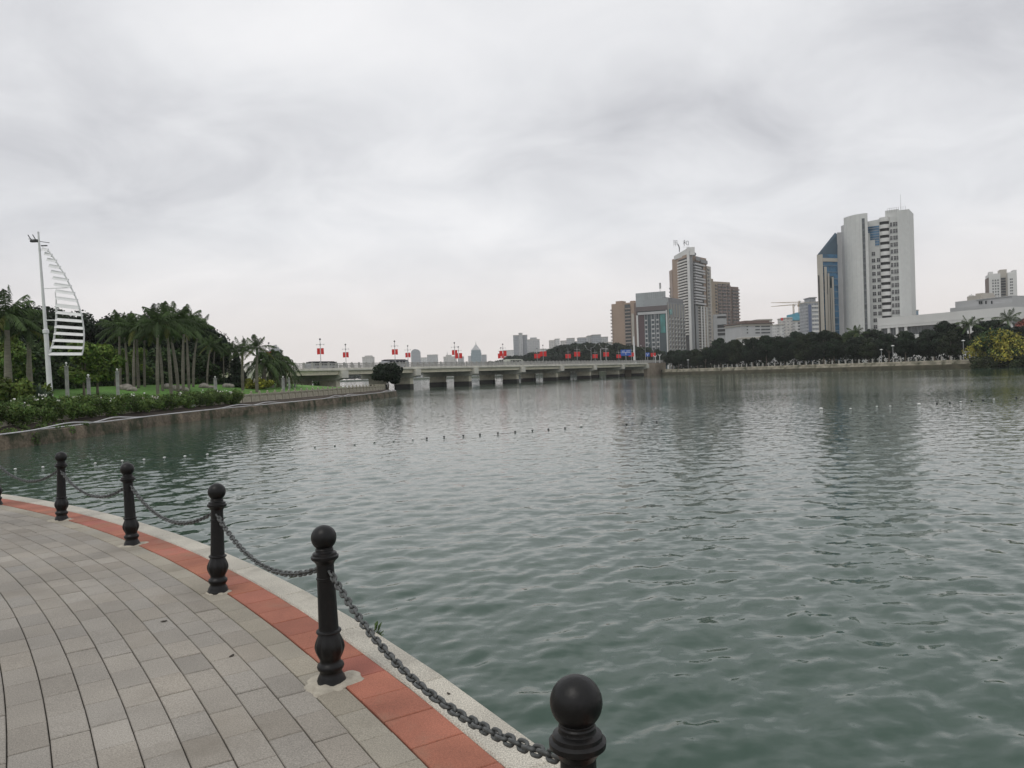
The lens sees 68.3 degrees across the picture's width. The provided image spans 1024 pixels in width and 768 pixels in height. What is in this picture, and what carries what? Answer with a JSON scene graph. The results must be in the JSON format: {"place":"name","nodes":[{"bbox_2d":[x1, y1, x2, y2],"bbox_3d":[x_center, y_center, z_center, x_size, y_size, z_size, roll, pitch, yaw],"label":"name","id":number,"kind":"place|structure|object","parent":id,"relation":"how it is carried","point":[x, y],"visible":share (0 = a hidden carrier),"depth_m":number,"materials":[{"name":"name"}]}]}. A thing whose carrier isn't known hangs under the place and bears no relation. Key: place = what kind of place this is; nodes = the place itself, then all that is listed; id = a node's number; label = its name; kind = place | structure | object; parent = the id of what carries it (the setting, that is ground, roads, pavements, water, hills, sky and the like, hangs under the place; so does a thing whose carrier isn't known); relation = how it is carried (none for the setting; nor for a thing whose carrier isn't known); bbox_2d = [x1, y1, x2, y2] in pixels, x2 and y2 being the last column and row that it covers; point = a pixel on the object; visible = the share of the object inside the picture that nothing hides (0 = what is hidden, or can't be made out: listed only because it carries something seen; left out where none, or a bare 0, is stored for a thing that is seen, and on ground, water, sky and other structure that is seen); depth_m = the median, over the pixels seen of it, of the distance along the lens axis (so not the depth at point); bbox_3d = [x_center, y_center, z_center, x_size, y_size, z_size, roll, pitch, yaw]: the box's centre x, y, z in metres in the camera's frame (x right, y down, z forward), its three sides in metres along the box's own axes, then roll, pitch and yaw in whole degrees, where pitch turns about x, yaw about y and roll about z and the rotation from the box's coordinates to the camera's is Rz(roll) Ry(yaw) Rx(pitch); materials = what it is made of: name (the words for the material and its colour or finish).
{"place":"outdoors","nodes":[
{"label":"outdoors","id":0,"kind":"place"},
{"bbox_2d":[37,383,343,408],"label":"lawn","id":1,"kind":"structure","parent":0,"point":[147,390],"depth_m":76.34,"materials":[{"name":"green plant"}]},
{"bbox_2d":[0,337,36,377],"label":"young tree","id":2,"kind":"object","parent":1,"relation":"on","point":[18,354],"visible":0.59,"depth_m":55.73,"materials":[{"name":"green plant"}]},
{"bbox_2d":[0,376,36,405],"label":"shrub","id":3,"kind":"object","parent":1,"relation":"on","point":[22,387],"visible":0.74,"depth_m":40.53,"materials":[{"name":"green plant"}]},
{"bbox_2d":[0,285,42,381],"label":"royal palm","id":4,"kind":"object","parent":1,"relation":"on","point":[6,314],"visible":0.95,"depth_m":48.76,"materials":[{"name":"green plant"}]},
{"bbox_2d":[21,349,45,387],"bbox_3d":[-41.235,-0.646,61.659,4.925,5.651,6.939,-2,1,4],"label":"shrub","id":5,"kind":"object","parent":1,"relation":"on","point":[39,372],"visible":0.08,"depth_m":63.07,"materials":[{"name":"green plant"}]},
{"bbox_2d":[0,308,71,388],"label":"royal palm","id":6,"kind":"object","parent":1,"relation":"on","point":[28,332],"visible":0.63,"depth_m":50.72,"materials":[{"name":"green plant"}]},
{"bbox_2d":[4,304,70,345],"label":"banyan tree","id":7,"kind":"object","parent":1,"relation":"on","point":[49,323],"visible":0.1,"depth_m":81.81,"materials":[{"name":"green plant"}]},
{"bbox_2d":[21,340,62,390],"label":"shrub","id":8,"kind":"object","parent":1,"relation":"on","point":[54,372],"visible":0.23,"depth_m":65.34,"materials":[{"name":"green plant"}]},
{"bbox_2d":[28,232,84,389],"bbox_3d":[-27.040,-4.093,44.936,3.148,9.988,0.340,-2,1,0],"label":"sail sculpture","id":9,"kind":"object","parent":1,"relation":"on","point":[47,348],"visible":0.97,"depth_m":44.88,"materials":[{"name":"white paint"}]},
{"bbox_2d":[33,305,94,342],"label":"banyan tree","id":10,"kind":"object","parent":1,"relation":"on","point":[52,312],"visible":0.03,"depth_m":90.45,"materials":[{"name":"green plant"}]},
{"bbox_2d":[54,362,86,388],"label":"shrub","id":11,"kind":"object","parent":1,"relation":"on","point":[71,385],"visible":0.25,"depth_m":69.27,"materials":[{"name":"green plant"}]},
{"bbox_2d":[53,345,105,386],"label":"shrub","id":12,"kind":"object","parent":1,"relation":"on","point":[62,358],"visible":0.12,"depth_m":76.95,"materials":[{"name":"green plant"}]},
{"bbox_2d":[57,339,110,395],"bbox_3d":[-35.319,-1.242,62.138,3.781,4.983,3.644,-2,1,0],"label":"young tree","id":13,"kind":"object","parent":1,"relation":"on","point":[92,360],"visible":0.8,"depth_m":61.88,"materials":[{"name":"green plant"}]},
{"bbox_2d":[64,309,129,347],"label":"banyan tree","id":14,"kind":"object","parent":1,"relation":"on","point":[91,329],"visible":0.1,"depth_m":92.60,"materials":[{"name":"green plant"}]},
{"bbox_2d":[75,343,127,394],"bbox_3d":[-34.884,-1.169,64.183,4.106,4.687,2.802,-2,1,-24],"label":"young tree","id":15,"kind":"object","parent":1,"relation":"on","point":[106,350],"visible":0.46,"depth_m":63.87,"materials":[{"name":"green plant"}]},
{"bbox_2d":[94,309,141,384],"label":"royal palm","id":16,"kind":"object","parent":1,"relation":"on","point":[114,317],"visible":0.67,"depth_m":73.90,"materials":[{"name":"green plant"}]},
{"bbox_2d":[94,311,145,383],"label":"royal palm","id":17,"kind":"object","parent":1,"relation":"on","point":[126,365],"visible":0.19,"depth_m":77.87,"materials":[{"name":"green plant"}]},
{"bbox_2d":[104,313,155,386],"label":"royal palm","id":18,"kind":"object","parent":1,"relation":"on","point":[132,325],"visible":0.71,"depth_m":72.04,"materials":[{"name":"green plant"}]},
{"bbox_2d":[123,347,153,384],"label":"young tree","id":19,"kind":"object","parent":1,"relation":"on","point":[149,369],"visible":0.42,"depth_m":83.53,"materials":[{"name":"green plant"}]},
{"bbox_2d":[113,320,164,387],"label":"royal palm","id":20,"kind":"object","parent":1,"relation":"on","point":[137,366],"visible":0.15,"depth_m":75.81,"materials":[{"name":"green plant"}]},
{"bbox_2d":[129,314,185,390],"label":"royal palm","id":21,"kind":"object","parent":1,"relation":"on","point":[161,368],"visible":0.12,"depth_m":73.87,"materials":[{"name":"green plant"}]},
{"bbox_2d":[141,345,175,384],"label":"shrub","id":22,"kind":"object","parent":1,"relation":"on","point":[151,353],"visible":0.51,"depth_m":90.31,"materials":[{"name":"green plant"}]},
{"bbox_2d":[127,303,195,394],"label":"royal palm","id":23,"kind":"object","parent":1,"relation":"on","point":[153,324],"visible":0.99,"depth_m":65.53,"materials":[{"name":"green plant"}]},
{"bbox_2d":[135,301,199,393],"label":"royal palm","id":24,"kind":"object","parent":1,"relation":"on","point":[163,305],"visible":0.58,"depth_m":67.79,"materials":[{"name":"green plant"}]},
{"bbox_2d":[143,303,198,391],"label":"royal palm","id":25,"kind":"object","parent":1,"relation":"on","point":[175,369],"visible":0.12,"depth_m":73.86,"materials":[{"name":"green plant"}]},
{"bbox_2d":[146,315,219,374],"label":"banyan tree","id":26,"kind":"object","parent":1,"relation":"on","point":[178,344],"visible":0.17,"depth_m":95.70,"materials":[{"name":"green plant"}]},
{"bbox_2d":[160,310,215,388],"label":"royal palm","id":27,"kind":"object","parent":1,"relation":"on","point":[187,354],"visible":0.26,"depth_m":79.93,"materials":[{"name":"green plant"}]},
{"bbox_2d":[166,304,210,391],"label":"royal palm","id":28,"kind":"object","parent":1,"relation":"on","point":[183,342],"visible":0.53,"depth_m":71.94,"materials":[{"name":"green plant"}]},
{"bbox_2d":[165,348,212,383],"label":"shrub","id":29,"kind":"object","parent":1,"relation":"on","point":[179,356],"visible":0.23,"depth_m":92.47,"materials":[{"name":"green plant"}]},
{"bbox_2d":[173,314,222,386],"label":"royal palm","id":30,"kind":"object","parent":1,"relation":"on","point":[193,363],"visible":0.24,"depth_m":84.02,"materials":[{"name":"green plant"}]},
{"bbox_2d":[172,352,225,383],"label":"shrub","id":31,"kind":"object","parent":1,"relation":"on","point":[201,360],"visible":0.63,"depth_m":93.27,"materials":[{"name":"green plant"}]},
{"bbox_2d":[188,330,231,374],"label":"banyan tree","id":32,"kind":"object","parent":1,"relation":"on","point":[217,364],"visible":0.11,"depth_m":100.22,"materials":[{"name":"green plant"}]},
{"bbox_2d":[196,333,225,383],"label":"royal palm","id":33,"kind":"object","parent":1,"relation":"on","point":[209,343],"visible":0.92,"depth_m":91.97,"materials":[{"name":"green plant"}]},
{"bbox_2d":[225,346,247,387],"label":"conifer tree","id":34,"kind":"object","parent":1,"relation":"on","point":[234,378],"visible":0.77,"depth_m":89.41,"materials":[{"name":"green plant"}]},
{"bbox_2d":[226,336,255,390],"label":"royal palm","id":35,"kind":"object","parent":1,"relation":"on","point":[236,349],"visible":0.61,"depth_m":83.81,"materials":[{"name":"green plant"}]},
{"bbox_2d":[244,377,267,389],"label":"shrub","id":36,"kind":"object","parent":1,"relation":"on","point":[250,383],"visible":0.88,"depth_m":87.74,"materials":[{"name":"yellow plant"}]},
{"bbox_2d":[237,334,276,391],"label":"royal palm","id":37,"kind":"object","parent":1,"relation":"on","point":[255,343],"visible":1,"depth_m":81.79,"materials":[{"name":"green plant"}]},
{"bbox_2d":[244,352,285,387],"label":"date palm","id":38,"kind":"object","parent":1,"relation":"on","point":[263,363],"visible":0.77,"depth_m":91.56,"materials":[{"name":"green plant"}]},
{"bbox_2d":[247,349,293,388],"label":"date palm","id":39,"kind":"object","parent":1,"relation":"on","point":[276,355],"visible":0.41,"depth_m":94.72,"materials":[{"name":"green plant"}]},
{"bbox_2d":[266,350,300,386],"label":"date palm","id":40,"kind":"object","parent":1,"relation":"on","point":[281,354],"visible":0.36,"depth_m":97.68,"materials":[{"name":"green plant"}]},
{"bbox_2d":[0,389,390,433],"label":"earth bank","id":41,"kind":"structure","parent":0,"point":[134,414],"depth_m":52.79,"materials":[{"name":"grey stone"}]},
{"bbox_2d":[0,388,245,443],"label":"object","id":42,"kind":"object","parent":41,"relation":"on","point":[111,405],"visible":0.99,"depth_m":43.18,"materials":[{"name":"green plant"}]},
{"bbox_2d":[0,384,384,426],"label":"balustrade","id":43,"kind":"object","parent":41,"relation":"on","point":[266,396],"visible":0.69,"depth_m":73.37,"materials":[{"name":"stone"}]},
{"bbox_2d":[370,362,402,389],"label":"round tree","id":44,"kind":"object","parent":41,"relation":"on","point":[386,372],"visible":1,"depth_m":112.29,"materials":[{"name":"green plant"}]},
{"bbox_2d":[0,505,426,767],"bbox_3d":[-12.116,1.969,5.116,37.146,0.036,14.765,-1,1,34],"label":"plaza paving","id":45,"kind":"structure","parent":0,"point":[87,591],"depth_m":4.19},
{"bbox_2d":[47,452,70,521],"bbox_3d":[-5.530,1.259,9.271,0.302,0.858,0.200,-1,0,-20],"label":"bollard","id":46,"kind":"object","parent":45,"relation":"on","point":[61,503],"visible":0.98,"depth_m":9.22,"materials":[{"name":"black metal"}]},
{"bbox_2d":[60,470,122,497],"bbox_3d":[-4.704,1.153,8.451,2.266,0.234,0.039,-1,1,44],"label":"chain","id":47,"kind":"object","parent":46,"relation":"hanging from","point":[87,493],"visible":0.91,"depth_m":8.52,"materials":[{"name":"metal"}]},
{"bbox_2d":[117,463,147,547],"bbox_3d":[-3.855,1.222,7.645,0.299,0.858,0.195,-4,1,-40],"label":"bollard","id":48,"kind":"object","parent":45,"relation":"on","point":[130,526],"visible":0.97,"depth_m":7.60,"materials":[{"name":"black metal"}]},
{"bbox_2d":[205,483,231,594],"bbox_3d":[-2.272,1.192,5.812,0.216,0.858,0.181,-1,0,30],"label":"bollard","id":49,"kind":"object","parent":45,"relation":"on","point":[217,567],"visible":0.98,"depth_m":5.77,"materials":[{"name":"black metal"}]},
{"bbox_2d":[130,485,210,524],"bbox_3d":[-3.073,1.116,6.726,0.039,0.229,2.358,-3,1,-41],"label":"chain","id":50,"kind":"object","parent":49,"relation":"hanging from","point":[177,522],"visible":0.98,"depth_m":6.72,"materials":[{"name":"metal"}]},
{"bbox_2d":[1,499,503,767],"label":"red paving strip","id":51,"kind":"object","parent":45,"relation":"on","point":[426,734],"visible":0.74,"depth_m":4.04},
{"bbox_2d":[1,494,559,767],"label":"granite kerb","id":52,"kind":"structure","parent":45,"relation":"on","point":[352,633],"depth_m":4.40,"materials":[{"name":"grey stone"}]},
{"bbox_2d":[304,525,363,697],"bbox_3d":[-0.968,1.172,4.007,0.327,0.859,0.286,-2,1,-32],"label":"bollard","id":53,"kind":"object","parent":45,"relation":"on","point":[329,650],"visible":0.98,"depth_m":3.94,"materials":[{"name":"black metal"}]},
{"bbox_2d":[215,514,316,576],"bbox_3d":[-1.627,1.085,4.902,0.039,0.219,2.175,-3,1,-36],"label":"chain","id":54,"kind":"object","parent":53,"relation":"hanging from","point":[286,573],"visible":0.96,"depth_m":4.88,"materials":[{"name":"metal"}]},
{"bbox_2d":[328,570,559,764],"bbox_3d":[-0.402,1.060,2.946,0.039,0.196,2.323,-2,1,-29],"label":"chain","id":55,"kind":"object","parent":53,"relation":"hanging from","point":[472,721],"visible":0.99,"depth_m":2.60,"materials":[{"name":"metal"}]},
{"bbox_2d":[549,674,605,767],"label":"bollard","id":56,"kind":"object","parent":45,"relation":"on","point":[577,738],"visible":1,"depth_m":1.85,"materials":[{"name":"black metal"}]},
{"bbox_2d":[312,373,576,381],"bbox_3d":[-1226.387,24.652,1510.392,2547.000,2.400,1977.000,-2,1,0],"label":"shore","id":57,"kind":"structure","parent":0,"point":[452,377],"depth_m":778.61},
{"bbox_2d":[0,367,1023,767],"bbox_3d":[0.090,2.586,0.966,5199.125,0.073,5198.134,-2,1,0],"label":"lake water","id":58,"kind":"structure","parent":0,"point":[750,571],"depth_m":11.81,"materials":[{"name":"green liquid"}]},
{"bbox_2d":[0,390,396,450],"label":"quay wall","id":59,"kind":"structure","parent":58,"relation":"in","point":[16,440],"depth_m":47.84,"materials":[{"name":"concrete"}]},
{"bbox_2d":[0,390,395,434],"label":"hose","id":60,"kind":"object","parent":59,"relation":"on","point":[160,414],"visible":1,"depth_m":47.14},
{"bbox_2d":[0,0,1023,379],"label":"sky","id":61,"kind":"structure","parent":0,"point":[426,176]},
{"bbox_2d":[610,301,636,345],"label":"apartment tower","id":62,"kind":"structure","parent":0,"point":[624,324],"depth_m":697.02,"materials":[{"name":"beige concrete"}]},
{"bbox_2d":[669,247,713,367],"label":"apartment tower","id":63,"kind":"structure","parent":0,"point":[690,278],"depth_m":622.09,"materials":[{"name":"grey concrete"}]},
{"bbox_2d":[713,314,726,364],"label":"block","id":64,"kind":"structure","parent":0,"point":[719,321],"depth_m":558.61,"materials":[{"name":"white concrete"}]},
{"bbox_2d":[711,279,739,340],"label":"twin apartment tower","id":65,"kind":"structure","parent":0,"point":[725,297],"depth_m":699.76,"materials":[{"name":"beige concrete"}]},
{"bbox_2d":[499,359,964,374],"bbox_3d":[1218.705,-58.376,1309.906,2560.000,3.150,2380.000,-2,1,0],"label":"ground","id":66,"kind":"structure","parent":0,"point":[602,372],"depth_m":437.62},
{"bbox_2d":[191,360,665,388],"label":"road bridge","id":67,"kind":"structure","parent":66,"relation":"on","point":[331,376],"depth_m":199.42,"materials":[{"name":"concrete"}]},
{"bbox_2d":[527,337,539,352],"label":"distant building","id":68,"kind":"structure","parent":66,"relation":"on","point":[533,343],"depth_m":1449.17,"materials":[{"name":"grey concrete"}]},
{"bbox_2d":[554,346,578,374],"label":"broadleaf tree","id":69,"kind":"object","parent":66,"relation":"on","point":[559,356],"visible":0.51,"depth_m":516.89,"materials":[{"name":"green plant"}]},
{"bbox_2d":[635,283,668,368],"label":"office building","id":70,"kind":"structure","parent":66,"relation":"on","point":[651,319],"depth_m":560.21,"materials":[{"name":"concrete"}]},
{"bbox_2d":[662,297,685,368],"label":"annex building","id":71,"kind":"structure","parent":66,"relation":"on","point":[676,323],"depth_m":566.41,"materials":[{"name":"grey concrete"}]},
{"bbox_2d":[707,337,724,366],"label":"broadleaf tree","id":72,"kind":"object","parent":66,"relation":"on","point":[713,347],"visible":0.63,"depth_m":272.51,"materials":[{"name":"green plant"}]},
{"bbox_2d":[715,342,733,366],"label":"broadleaf tree","id":73,"kind":"object","parent":66,"relation":"on","point":[723,351],"visible":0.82,"depth_m":266.31,"materials":[{"name":"green plant"}]},
{"bbox_2d":[727,339,745,366],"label":"broadleaf tree","id":74,"kind":"object","parent":66,"relation":"on","point":[736,355],"visible":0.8,"depth_m":259.95,"materials":[{"name":"green plant"}]},
{"bbox_2d":[724,320,773,366],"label":"building","id":75,"kind":"structure","parent":66,"relation":"on","point":[753,328],"depth_m":473.23,"materials":[{"name":"white concrete"}]},
{"bbox_2d":[741,337,759,366],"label":"broadleaf tree","id":76,"kind":"object","parent":66,"relation":"on","point":[749,351],"visible":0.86,"depth_m":255.41,"materials":[{"name":"green plant"}]},
{"bbox_2d":[754,335,776,365],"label":"broadleaf tree","id":77,"kind":"object","parent":66,"relation":"on","point":[765,345],"visible":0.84,"depth_m":249.14,"materials":[{"name":"green plant"}]},
{"bbox_2d":[770,339,797,365],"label":"broadleaf tree","id":78,"kind":"object","parent":66,"relation":"on","point":[780,351],"visible":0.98,"depth_m":244.40,"materials":[{"name":"green plant"}]},
{"bbox_2d":[777,317,793,363],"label":"building","id":79,"kind":"structure","parent":66,"relation":"on","point":[787,322],"depth_m":819.40,"materials":[{"name":"white concrete"}]},
{"bbox_2d":[790,334,812,364],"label":"broadleaf tree","id":80,"kind":"object","parent":66,"relation":"on","point":[803,353],"visible":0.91,"depth_m":238.85,"materials":[{"name":"green plant"}]},
{"bbox_2d":[799,297,819,363],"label":"building","id":81,"kind":"structure","parent":66,"relation":"on","point":[809,314],"depth_m":759.37,"materials":[{"name":"grey concrete"}]},
{"bbox_2d":[808,330,833,363],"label":"broadleaf tree","id":82,"kind":"object","parent":66,"relation":"on","point":[818,348],"visible":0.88,"depth_m":233.60,"materials":[{"name":"green plant"}]},
{"bbox_2d":[827,338,844,363],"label":"broadleaf tree","id":83,"kind":"object","parent":66,"relation":"on","point":[833,347],"visible":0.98,"depth_m":230.02,"materials":[{"name":"green plant"}]},
{"bbox_2d":[661,364,1023,374],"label":"embankment foot","id":84,"kind":"object","parent":66,"relation":"on","point":[942,366],"visible":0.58,"depth_m":225.35},
{"bbox_2d":[662,358,1004,371],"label":"embankment","id":85,"kind":"structure","parent":84,"relation":"on","point":[938,362],"depth_m":226.40,"materials":[{"name":"concrete"}]},
{"bbox_2d":[674,350,1023,368],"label":"understorey","id":86,"kind":"object","parent":66,"relation":"on","point":[956,357],"visible":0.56,"depth_m":234.60,"materials":[{"name":"green plant"}]},
{"bbox_2d":[840,336,864,362],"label":"broadleaf tree","id":87,"kind":"object","parent":66,"relation":"on","point":[850,348],"visible":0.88,"depth_m":224.65,"materials":[{"name":"green plant"}]},
{"bbox_2d":[858,337,880,362],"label":"broadleaf tree","id":88,"kind":"object","parent":66,"relation":"on","point":[869,350],"visible":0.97,"depth_m":218.41,"materials":[{"name":"green plant"}]},
{"bbox_2d":[875,333,899,361],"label":"broadleaf tree","id":89,"kind":"object","parent":66,"relation":"on","point":[886,346],"visible":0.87,"depth_m":212.62,"materials":[{"name":"green plant"}]},
{"bbox_2d":[896,331,919,360],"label":"broadleaf tree","id":90,"kind":"object","parent":66,"relation":"on","point":[907,343],"visible":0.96,"depth_m":207.38,"materials":[{"name":"green plant"}]},
{"bbox_2d":[915,331,943,360],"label":"broadleaf tree","id":91,"kind":"object","parent":66,"relation":"on","point":[927,344],"visible":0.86,"depth_m":201.57,"materials":[{"name":"green plant"}]},
{"bbox_2d":[930,321,963,359],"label":"broadleaf tree","id":92,"kind":"object","parent":66,"relation":"on","point":[943,327],"visible":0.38,"depth_m":202.38,"materials":[{"name":"green plant"}]},
{"bbox_2d":[935,330,961,359],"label":"broadleaf tree","id":93,"kind":"object","parent":66,"relation":"on","point":[948,342],"visible":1,"depth_m":196.26,"materials":[{"name":"green plant"}]},
{"bbox_2d":[955,316,983,338],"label":"royal palm","id":94,"kind":"object","parent":66,"relation":"on","point":[970,323],"visible":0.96,"depth_m":200.01,"materials":[{"name":"green plant"}]},
{"bbox_2d":[961,326,1023,362],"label":"flowering tree","id":95,"kind":"object","parent":66,"relation":"on","point":[992,342],"visible":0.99,"depth_m":177.28,"materials":[{"name":"yellow plant"}]},
{"bbox_2d":[969,355,1023,368],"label":"shore shrubs","id":96,"kind":"object","parent":66,"relation":"on","point":[986,362],"visible":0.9,"depth_m":174.59,"materials":[{"name":"green plant"}]},
{"bbox_2d":[991,308,1021,353],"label":"royal palm","id":97,"kind":"object","parent":66,"relation":"on","point":[1008,318],"visible":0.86,"depth_m":204.78,"materials":[{"name":"green plant"}]},
{"bbox_2d":[817,194,915,363],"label":"white tower","id":98,"kind":"structure","parent":0,"point":[872,266],"depth_m":359.31,"materials":[{"name":"concrete"}]},
{"bbox_2d":[878,307,1023,360],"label":"civic hall","id":99,"kind":"structure","parent":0,"point":[914,324],"depth_m":312.66,"materials":[{"name":"light concrete"},{"name":"grey glass"}]},
{"bbox_2d":[950,293,1023,311],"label":"stepped building","id":100,"kind":"structure","parent":0,"point":[982,301],"depth_m":356.59,"materials":[{"name":"white concrete"}]},
{"bbox_2d":[985,269,1016,296],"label":"white tower","id":101,"kind":"structure","parent":0,"point":[1001,283],"depth_m":636.21,"materials":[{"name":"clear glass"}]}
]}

